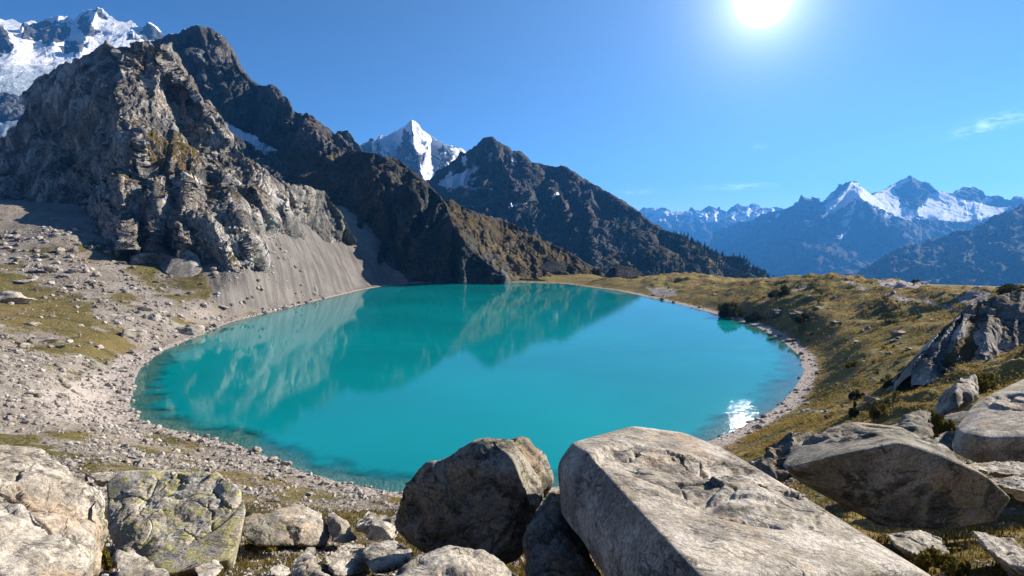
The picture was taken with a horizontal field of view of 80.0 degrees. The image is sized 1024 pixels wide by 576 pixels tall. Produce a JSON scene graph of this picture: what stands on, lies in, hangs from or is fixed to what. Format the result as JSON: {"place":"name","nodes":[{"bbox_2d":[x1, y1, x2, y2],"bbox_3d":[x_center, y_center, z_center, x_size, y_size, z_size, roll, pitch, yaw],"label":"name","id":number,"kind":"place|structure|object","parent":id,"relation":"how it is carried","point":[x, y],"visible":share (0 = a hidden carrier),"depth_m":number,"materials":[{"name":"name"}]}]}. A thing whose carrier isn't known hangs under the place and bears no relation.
{"place":"outdoors","nodes":[
{"label":"outdoors","id":0,"kind":"place"},
{"bbox_2d":[0,7,163,137],"bbox_3d":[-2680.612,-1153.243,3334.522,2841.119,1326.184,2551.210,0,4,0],"label":"glacier massif","id":1,"kind":"structure","parent":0,"point":[31,51],"depth_m":3652.19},
{"bbox_2d":[0,40,356,272],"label":"rocky crag","id":2,"kind":"structure","parent":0,"point":[133,149],"depth_m":442.10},
{"bbox_2d":[116,24,352,185],"bbox_3d":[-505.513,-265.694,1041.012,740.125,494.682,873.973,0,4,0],"label":"dark peak","id":3,"kind":"structure","parent":0,"point":[275,134],"depth_m":1087.12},
{"bbox_2d":[336,130,362,151],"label":"rock tooth","id":4,"kind":"object","parent":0,"point":[348,138],"visible":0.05,"depth_m":1468.98},
{"bbox_2d":[359,120,465,179],"bbox_3d":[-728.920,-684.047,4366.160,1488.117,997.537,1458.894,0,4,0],"label":"snowy peak","id":5,"kind":"structure","parent":0,"point":[412,145],"depth_m":4277.22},
{"bbox_2d":[298,150,604,283],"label":"shaded buttress","id":6,"kind":"structure","parent":0,"point":[423,231],"depth_m":594.55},
{"bbox_2d":[505,266,520,275],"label":"shrub","id":7,"kind":"object","parent":6,"relation":"on","point":[516,269],"visible":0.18,"depth_m":574.50,"materials":[{"name":"green plant"}]},
{"bbox_2d":[591,268,601,275],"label":"shrub","id":8,"kind":"object","parent":6,"relation":"on","point":[594,271],"visible":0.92,"depth_m":632.88,"materials":[{"name":"green plant"}]},
{"bbox_2d":[145,282,789,477],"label":"lake water","id":9,"kind":"structure","parent":0,"point":[392,381],"depth_m":166.27,"materials":[{"name":"liquid"}]},
{"bbox_2d":[0,200,1023,575],"bbox_3d":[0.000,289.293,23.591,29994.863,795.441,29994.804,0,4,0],"label":"ground","id":10,"kind":"structure","parent":0,"point":[334,268],"depth_m":193.44,"materials":[{"name":"gravel"}]},
{"bbox_2d":[0,334,8,338],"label":"stone","id":11,"kind":"object","parent":10,"relation":"on","point":[5,336],"visible":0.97,"depth_m":161.13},
{"bbox_2d":[0,371,10,375],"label":"stone","id":12,"kind":"object","parent":10,"relation":"on","point":[5,373],"visible":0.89,"depth_m":108.70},
{"bbox_2d":[10,256,24,258],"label":"stone","id":13,"kind":"object","parent":10,"relation":"on","point":[17,257],"visible":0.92,"depth_m":287.60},
{"bbox_2d":[0,291,36,303],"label":"pale boulder","id":14,"kind":"object","parent":10,"relation":"on","point":[15,297],"visible":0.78,"depth_m":217.38,"materials":[{"name":"stone"}]},
{"bbox_2d":[14,341,28,345],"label":"stone","id":15,"kind":"object","parent":10,"relation":"on","point":[18,343],"visible":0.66,"depth_m":159.99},
{"bbox_2d":[18,380,26,384],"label":"gravel stone","id":16,"kind":"object","parent":10,"relation":"on","point":[22,382],"visible":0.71,"depth_m":106.02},
{"bbox_2d":[12,279,35,283],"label":"grey boulder","id":17,"kind":"object","parent":10,"relation":"on","point":[22,281],"visible":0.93,"depth_m":257.91,"materials":[{"name":"stone"}]},
{"bbox_2d":[23,321,41,325],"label":"pale stone","id":18,"kind":"object","parent":10,"relation":"on","point":[32,323],"visible":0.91,"depth_m":180.28,"materials":[{"name":"stone"}]},
{"bbox_2d":[29,393,41,397],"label":"stone","id":19,"kind":"object","parent":10,"relation":"on","point":[37,395],"visible":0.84,"depth_m":99.86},
{"bbox_2d":[31,262,42,267],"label":"block stone","id":20,"kind":"object","parent":10,"relation":"on","point":[37,265],"visible":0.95,"depth_m":280.80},
{"bbox_2d":[0,497,86,575],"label":"cracked slab","id":21,"kind":"structure","parent":10,"relation":"on","point":[30,545],"depth_m":5.28,"materials":[{"name":"stone"}]},
{"bbox_2d":[31,336,61,342],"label":"ledge rock","id":22,"kind":"object","parent":10,"relation":"on","point":[46,339],"visible":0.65,"depth_m":168.31,"materials":[{"name":"stone"}]},
{"bbox_2d":[43,264,59,272],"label":"block stone","id":23,"kind":"object","parent":10,"relation":"on","point":[52,268],"visible":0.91,"depth_m":276.39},
{"bbox_2d":[0,445,107,575],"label":"pale boulder","id":24,"kind":"object","parent":10,"relation":"on","point":[53,495],"visible":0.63,"depth_m":7.08,"materials":[{"name":"stone"}]},
{"bbox_2d":[54,344,66,348],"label":"ledge rock","id":25,"kind":"object","parent":10,"relation":"on","point":[59,346],"visible":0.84,"depth_m":165.55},
{"bbox_2d":[55,247,65,251],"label":"stone","id":26,"kind":"object","parent":10,"relation":"on","point":[60,249],"visible":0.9,"depth_m":301.75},
{"bbox_2d":[57,273,68,276],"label":"stone","id":27,"kind":"object","parent":10,"relation":"on","point":[64,275],"visible":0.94,"depth_m":273.19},
{"bbox_2d":[61,383,72,387],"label":"stone","id":28,"kind":"object","parent":10,"relation":"on","point":[67,385],"visible":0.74,"depth_m":125.22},
{"bbox_2d":[65,283,78,286],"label":"stone","id":29,"kind":"object","parent":10,"relation":"on","point":[71,285],"visible":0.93,"depth_m":259.45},
{"bbox_2d":[68,268,81,272],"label":"stone","id":30,"kind":"object","parent":10,"relation":"on","point":[72,270],"visible":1,"depth_m":279.43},
{"bbox_2d":[88,360,97,368],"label":"stone","id":31,"kind":"object","parent":10,"relation":"on","point":[93,364],"visible":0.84,"depth_m":158.35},
{"bbox_2d":[88,282,99,285],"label":"dark stone","id":32,"kind":"object","parent":10,"relation":"on","point":[92,283],"visible":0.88,"depth_m":266.98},
{"bbox_2d":[94,345,103,348],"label":"pale stone","id":33,"kind":"object","parent":10,"relation":"on","point":[99,346],"visible":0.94,"depth_m":178.47,"materials":[{"name":"stone"}]},
{"bbox_2d":[89,471,116,486],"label":"tan slab","id":34,"kind":"structure","parent":10,"relation":"on","point":[102,479],"depth_m":17.67,"materials":[{"name":"grey stone"}]},
{"bbox_2d":[101,547,116,569],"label":"grass","id":35,"kind":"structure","parent":10,"relation":"on","point":[106,558],"depth_m":10.48,"materials":[{"name":"green plant"}]},
{"bbox_2d":[106,313,129,316],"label":"flat rock","id":36,"kind":"object","parent":10,"relation":"on","point":[120,315],"visible":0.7,"depth_m":225.73,"materials":[{"name":"stone"}]},
{"bbox_2d":[119,443,128,448],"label":"stone","id":37,"kind":"object","parent":10,"relation":"on","point":[124,446],"visible":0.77,"depth_m":80.83,"materials":[{"name":"stone"}]},
{"bbox_2d":[120,300,131,302],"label":"stone","id":38,"kind":"object","parent":10,"relation":"on","point":[125,301],"visible":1,"depth_m":248.13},
{"bbox_2d":[122,459,131,462],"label":"turf stone","id":39,"kind":"object","parent":10,"relation":"on","point":[126,461],"visible":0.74,"depth_m":62.50,"materials":[{"name":"stone"}]},
{"bbox_2d":[121,329,146,339],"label":"dark sided rock","id":40,"kind":"object","parent":10,"relation":"on","point":[135,334],"visible":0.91,"depth_m":201.98,"materials":[{"name":"stone"}]},
{"bbox_2d":[111,549,169,575],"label":"rock","id":41,"kind":"object","parent":10,"relation":"on","point":[132,562],"visible":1,"depth_m":9.67,"materials":[{"name":"grey stone"}]},
{"bbox_2d":[133,458,153,466],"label":"turf stone","id":42,"kind":"object","parent":10,"relation":"on","point":[149,461],"visible":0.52,"depth_m":61.96,"materials":[{"name":"grey stone"}]},
{"bbox_2d":[138,306,153,310],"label":"slope rock","id":43,"kind":"object","parent":10,"relation":"on","point":[144,308],"visible":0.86,"depth_m":242.12,"materials":[{"name":"stone"}]},
{"bbox_2d":[142,438,152,444],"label":"stone","id":44,"kind":"object","parent":10,"relation":"on","point":[147,441],"visible":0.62,"depth_m":90.65,"materials":[{"name":"grey stone"}]},
{"bbox_2d":[148,314,161,320],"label":"slope rock","id":45,"kind":"object","parent":10,"relation":"on","point":[155,317],"visible":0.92,"depth_m":233.88,"materials":[{"name":"stone"}]},
{"bbox_2d":[153,466,168,469],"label":"turf stone","id":46,"kind":"object","parent":10,"relation":"on","point":[163,467],"visible":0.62,"depth_m":59.17,"materials":[{"name":"stone"}]},
{"bbox_2d":[107,470,244,575],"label":"lichen boulder","id":47,"kind":"object","parent":10,"relation":"on","point":[177,523],"visible":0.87,"depth_m":11.52,"materials":[{"name":"stone"}]},
{"bbox_2d":[159,249,201,276],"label":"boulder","id":48,"kind":"object","parent":10,"relation":"on","point":[186,263],"visible":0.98,"depth_m":316.60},
{"bbox_2d":[175,324,204,334],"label":"shore boulder","id":49,"kind":"object","parent":10,"relation":"on","point":[190,329],"visible":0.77,"depth_m":233.54,"materials":[{"name":"grey stone"}]},
{"bbox_2d":[194,560,222,575],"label":"white stone","id":50,"kind":"object","parent":10,"relation":"on","point":[211,568],"visible":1,"depth_m":9.59,"materials":[{"name":"stone"}]},
{"bbox_2d":[251,446,261,452],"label":"waterline rock","id":51,"kind":"object","parent":10,"relation":"on","point":[256,449],"visible":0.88,"depth_m":102.55,"materials":[{"name":"grey stone"}]},
{"bbox_2d":[241,513,293,546],"bbox_3d":[-5.490,5.455,13.424,0.938,0.819,1.847,-4,5,-41],"label":"dark faced rock","id":52,"kind":"object","parent":10,"relation":"on","point":[264,530],"visible":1,"depth_m":13.17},
{"bbox_2d":[244,542,292,552],"bbox_3d":[-5.448,5.740,13.750,1.073,0.363,0.918,0,4,0],"label":"shrub","id":53,"kind":"object","parent":10,"relation":"on","point":[251,547],"visible":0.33,"depth_m":13.53,"materials":[{"name":"green plant"}]},
{"bbox_2d":[256,493,280,501],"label":"flat stone","id":54,"kind":"object","parent":10,"relation":"on","point":[263,497],"visible":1,"depth_m":27.62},
{"bbox_2d":[267,456,277,461],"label":"shore rock","id":55,"kind":"object","parent":10,"relation":"on","point":[272,458],"visible":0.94,"depth_m":97.74,"materials":[{"name":"stone"}]},
{"bbox_2d":[269,470,278,476],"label":"stone","id":56,"kind":"object","parent":10,"relation":"on","point":[272,473],"visible":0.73,"depth_m":89.66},
{"bbox_2d":[269,564,289,575],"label":"white stone","id":57,"kind":"object","parent":10,"relation":"on","point":[279,570],"visible":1,"depth_m":9.42,"materials":[{"name":"stone"}]},
{"bbox_2d":[279,466,287,472],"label":"stone","id":58,"kind":"object","parent":10,"relation":"on","point":[283,469],"visible":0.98,"depth_m":93.45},
{"bbox_2d":[280,461,291,465],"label":"shore rock","id":59,"kind":"object","parent":10,"relation":"on","point":[284,463],"visible":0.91,"depth_m":96.47,"materials":[{"name":"stone"}]},
{"bbox_2d":[269,503,329,549],"bbox_3d":[-5.007,5.900,14.858,1.427,1.430,2.341,0,4,0],"label":"angular rock","id":60,"kind":"object","parent":10,"relation":"on","point":[306,527],"visible":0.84,"depth_m":14.12,"materials":[{"name":"stone"}]},
{"bbox_2d":[305,491,313,496],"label":"stone","id":61,"kind":"object","parent":10,"relation":"on","point":[310,494],"visible":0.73,"depth_m":61.09,"materials":[{"name":"stone"}]},
{"bbox_2d":[290,547,332,575],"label":"peaked rock","id":62,"kind":"object","parent":10,"relation":"on","point":[308,562],"visible":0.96,"depth_m":9.67,"materials":[{"name":"grey stone"}]},
{"bbox_2d":[321,480,330,484],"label":"stone","id":63,"kind":"object","parent":10,"relation":"on","point":[325,482],"visible":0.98,"depth_m":88.12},
{"bbox_2d":[326,512,356,542],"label":"narrow rock","id":64,"kind":"object","parent":10,"relation":"on","point":[339,529],"visible":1,"depth_m":14.20,"materials":[{"name":"grey stone"}]},
{"bbox_2d":[324,543,369,575],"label":"tilted block","id":65,"kind":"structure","parent":10,"relation":"on","point":[346,559],"depth_m":9.95,"materials":[{"name":"stone"}]},
{"bbox_2d":[354,511,397,540],"bbox_3d":[-3.166,5.735,14.223,1.005,1.082,2.183,-2,5,-27],"label":"scooped rock","id":66,"kind":"object","parent":10,"relation":"on","point":[373,526],"visible":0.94,"depth_m":13.64,"materials":[{"name":"stone"}]},
{"bbox_2d":[362,540,413,573],"bbox_3d":[-2.087,4.551,10.069,0.779,0.973,2.096,-1,4,-19],"label":"shadowed rock","id":67,"kind":"object","parent":10,"relation":"on","point":[388,556],"visible":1,"depth_m":9.53,"materials":[{"name":"grey stone"}]},
{"bbox_2d":[396,545,517,575],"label":"rounded boulder","id":68,"kind":"object","parent":10,"relation":"on","point":[449,560],"visible":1,"depth_m":4.96,"materials":[{"name":"stone"}]},
{"bbox_2d":[394,436,553,564],"bbox_3d":[-0.509,2.989,9.086,2.538,2.082,1.993,2,5,27],"label":"dark boulder","id":69,"kind":"object","parent":10,"relation":"on","point":[488,495],"visible":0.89,"depth_m":8.12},
{"bbox_2d":[538,261,566,272],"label":"distant boulder","id":70,"kind":"object","parent":10,"relation":"on","point":[552,266],"visible":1,"depth_m":575.77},
{"bbox_2d":[522,493,600,575],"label":"wedge rock","id":71,"kind":"object","parent":10,"relation":"on","point":[553,544],"visible":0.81,"depth_m":6.82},
{"bbox_2d":[101,416,1023,575],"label":"grass","id":72,"kind":"structure","parent":10,"relation":"on","point":[521,569],"depth_m":12.20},
{"bbox_2d":[605,265,642,278],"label":"dark hump","id":73,"kind":"object","parent":10,"relation":"on","point":[625,272],"visible":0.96,"depth_m":520.89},
{"bbox_2d":[389,272,1023,501],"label":"grass","id":74,"kind":"structure","parent":10,"relation":"on","point":[799,419],"depth_m":131.06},
{"bbox_2d":[718,302,745,317],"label":"shrub","id":75,"kind":"object","parent":10,"relation":"on","point":[728,310],"visible":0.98,"depth_m":288.20,"materials":[{"name":"green plant"}]},
{"bbox_2d":[558,427,929,575],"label":"granite slab","id":76,"kind":"structure","parent":10,"relation":"on","point":[639,501],"depth_m":5.59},
{"bbox_2d":[744,310,763,321],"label":"shrub","id":77,"kind":"object","parent":10,"relation":"on","point":[753,317],"visible":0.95,"depth_m":270.82,"materials":[{"name":"green plant"}]},
{"bbox_2d":[767,309,782,317],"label":"ledge outcrop","id":78,"kind":"object","parent":10,"relation":"on","point":[773,313],"visible":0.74,"depth_m":262.91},
{"bbox_2d":[767,284,790,297],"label":"shrub","id":79,"kind":"object","parent":10,"relation":"on","point":[784,290],"visible":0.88,"depth_m":289.32,"materials":[{"name":"green plant"}]},
{"bbox_2d":[756,431,810,481],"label":"leaning slab","id":80,"kind":"structure","parent":10,"relation":"on","point":[772,459],"depth_m":12.57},
{"bbox_2d":[785,338,798,341],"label":"shoreline rock","id":81,"kind":"object","parent":10,"relation":"on","point":[791,339],"visible":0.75,"depth_m":217.09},
{"bbox_2d":[788,311,802,321],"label":"ledge outcrop","id":82,"kind":"object","parent":10,"relation":"on","point":[793,315],"visible":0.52,"depth_m":238.33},
{"bbox_2d":[795,312,808,323],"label":"shrub","id":83,"kind":"object","parent":10,"relation":"on","point":[802,317],"visible":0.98,"depth_m":229.46,"materials":[{"name":"green plant"}]},
{"bbox_2d":[812,306,826,309],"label":"ledge outcrop","id":84,"kind":"object","parent":10,"relation":"on","point":[817,307],"visible":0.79,"depth_m":232.76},
{"bbox_2d":[845,361,858,368],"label":"shrub","id":85,"kind":"object","parent":10,"relation":"on","point":[850,364],"visible":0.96,"depth_m":137.40,"materials":[{"name":"green plant"}]},
{"bbox_2d":[848,401,859,416],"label":"shrub","id":86,"kind":"object","parent":10,"relation":"on","point":[854,411],"visible":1,"depth_m":82.69,"materials":[{"name":"green plant"}]},
{"bbox_2d":[848,389,864,399],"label":"shrub","id":87,"kind":"object","parent":10,"relation":"on","point":[855,394],"visible":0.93,"depth_m":104.79,"materials":[{"name":"green plant"}]},
{"bbox_2d":[863,395,879,403],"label":"meadow rock","id":88,"kind":"object","parent":10,"relation":"on","point":[868,399],"visible":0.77,"depth_m":84.90,"materials":[{"name":"grey stone"}]},
{"bbox_2d":[868,400,886,420],"bbox_3d":[35.810,11.992,59.868,1.779,2.101,1.143,0,4,0],"label":"shrub","id":89,"kind":"object","parent":10,"relation":"on","point":[874,411],"visible":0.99,"depth_m":59.69,"materials":[{"name":"green plant"}]},
{"bbox_2d":[882,379,892,388],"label":"shrub","id":90,"kind":"object","parent":10,"relation":"on","point":[886,384],"visible":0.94,"depth_m":103.56,"materials":[{"name":"green plant"}]},
{"bbox_2d":[886,386,901,391],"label":"meadow rock","id":91,"kind":"object","parent":10,"relation":"on","point":[890,388],"visible":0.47,"depth_m":98.85,"materials":[{"name":"grey stone"}]},
{"bbox_2d":[783,422,1009,528],"bbox_3d":[6.670,3.490,10.881,4.212,2.345,3.039,-3,5,-31],"label":"overhanging boulder","id":92,"kind":"object","parent":10,"relation":"on","point":[888,475],"visible":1,"depth_m":9.76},
{"bbox_2d":[890,330,905,335],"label":"meadow rock","id":93,"kind":"object","parent":10,"relation":"on","point":[896,333],"visible":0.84,"depth_m":153.63,"materials":[{"name":"stone"}]},
{"bbox_2d":[897,373,908,385],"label":"shrub","id":94,"kind":"object","parent":10,"relation":"on","point":[906,380],"visible":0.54,"depth_m":99.12,"materials":[{"name":"green plant"}]},
{"bbox_2d":[897,410,933,438],"bbox_3d":[12.309,4.217,18.471,0.929,0.970,4.053,3,5,39],"label":"shaded rock","id":95,"kind":"object","parent":10,"relation":"on","point":[918,423],"visible":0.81,"depth_m":17.80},
{"bbox_2d":[887,530,948,562],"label":"shaded slab","id":96,"kind":"structure","parent":10,"relation":"on","point":[910,544],"depth_m":8.67,"materials":[{"name":"grey stone"}]},
{"bbox_2d":[913,545,971,575],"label":"shrub","id":97,"kind":"object","parent":10,"relation":"on","point":[926,559],"visible":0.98,"depth_m":7.70,"materials":[{"name":"green plant"}]},
{"bbox_2d":[930,408,956,437],"bbox_3d":[25.525,8.107,36.395,1.384,1.707,1.511,0,4,0],"label":"shrub","id":98,"kind":"object","parent":10,"relation":"on","point":[940,423],"visible":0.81,"depth_m":36.01,"materials":[{"name":"green plant"}]},
{"bbox_2d":[934,431,954,450],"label":"pale rock","id":99,"kind":"object","parent":10,"relation":"on","point":[946,438],"visible":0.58,"depth_m":16.11,"materials":[{"name":"grey stone"}]},
{"bbox_2d":[934,374,978,415],"bbox_3d":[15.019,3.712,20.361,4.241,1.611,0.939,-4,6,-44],"label":"block rock","id":100,"kind":"object","parent":10,"relation":"on","point":[960,394],"visible":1,"depth_m":19.47,"materials":[{"name":"grey stone"}]},
{"bbox_2d":[892,288,1023,391],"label":"rock outcrop","id":101,"kind":"object","parent":10,"relation":"on","point":[991,327],"visible":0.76,"depth_m":96.70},
{"bbox_2d":[952,379,1023,462],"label":"split boulder","id":102,"kind":"object","parent":10,"relation":"on","point":[990,428],"visible":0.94,"depth_m":14.74,"materials":[{"name":"stone"}]},
{"bbox_2d":[967,371,1011,392],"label":"shrub","id":103,"kind":"object","parent":10,"relation":"on","point":[984,382],"visible":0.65,"depth_m":71.08,"materials":[{"name":"green plant"}]},
{"bbox_2d":[967,461,1023,477],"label":"flat slab","id":104,"kind":"structure","parent":10,"relation":"on","point":[998,469],"depth_m":12.79,"materials":[{"name":"stone"}]},
{"bbox_2d":[972,531,1023,575],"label":"ragged slab","id":105,"kind":"structure","parent":10,"relation":"on","point":[1007,554],"depth_m":7.53,"materials":[{"name":"stone"}]},
{"bbox_2d":[990,475,1023,501],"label":"flat slab","id":106,"kind":"structure","parent":10,"relation":"on","point":[1013,485],"depth_m":11.37,"materials":[{"name":"stone"}]},
{"bbox_2d":[995,283,1023,294],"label":"shrub","id":107,"kind":"object","parent":10,"relation":"on","point":[1005,288],"visible":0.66,"depth_m":158.09,"materials":[{"name":"green plant"}]},
{"bbox_2d":[997,522,1022,528],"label":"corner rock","id":108,"kind":"object","parent":10,"relation":"on","point":[1009,523],"visible":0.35,"depth_m":12.94,"materials":[{"name":"stone"}]},
{"bbox_2d":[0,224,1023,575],"bbox_3d":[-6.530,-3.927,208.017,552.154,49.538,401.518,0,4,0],"label":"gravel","id":109,"kind":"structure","parent":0,"point":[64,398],"depth_m":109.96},
{"bbox_2d":[0,0,1023,211],"label":"sky","id":110,"kind":"structure","parent":0,"point":[673,105],"materials":[{"name":"blue"}]},
{"bbox_2d":[426,136,765,277],"bbox_3d":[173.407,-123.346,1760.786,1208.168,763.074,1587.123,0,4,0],"label":"long ridge","id":111,"kind":"structure","parent":0,"point":[573,212],"depth_m":1789.12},
{"bbox_2d":[606,226,774,277],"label":"conifer forest","id":112,"kind":"object","parent":111,"relation":"on","point":[726,271],"visible":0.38,"depth_m":1520.80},
{"bbox_2d":[639,203,782,247],"bbox_3d":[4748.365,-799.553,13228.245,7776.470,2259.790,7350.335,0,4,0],"label":"pale range","id":113,"kind":"structure","parent":0,"point":[703,224],"depth_m":14149.09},
{"bbox_2d":[709,175,1023,277],"bbox_3d":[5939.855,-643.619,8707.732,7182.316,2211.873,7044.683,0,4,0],"label":"snow capped range","id":114,"kind":"structure","parent":0,"point":[849,227],"depth_m":8930.31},
{"bbox_2d":[842,203,1023,286],"bbox_3d":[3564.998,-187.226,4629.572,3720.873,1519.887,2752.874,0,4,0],"label":"dark far slope","id":115,"kind":"structure","parent":0,"point":[989,251],"depth_m":4673.39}
]}

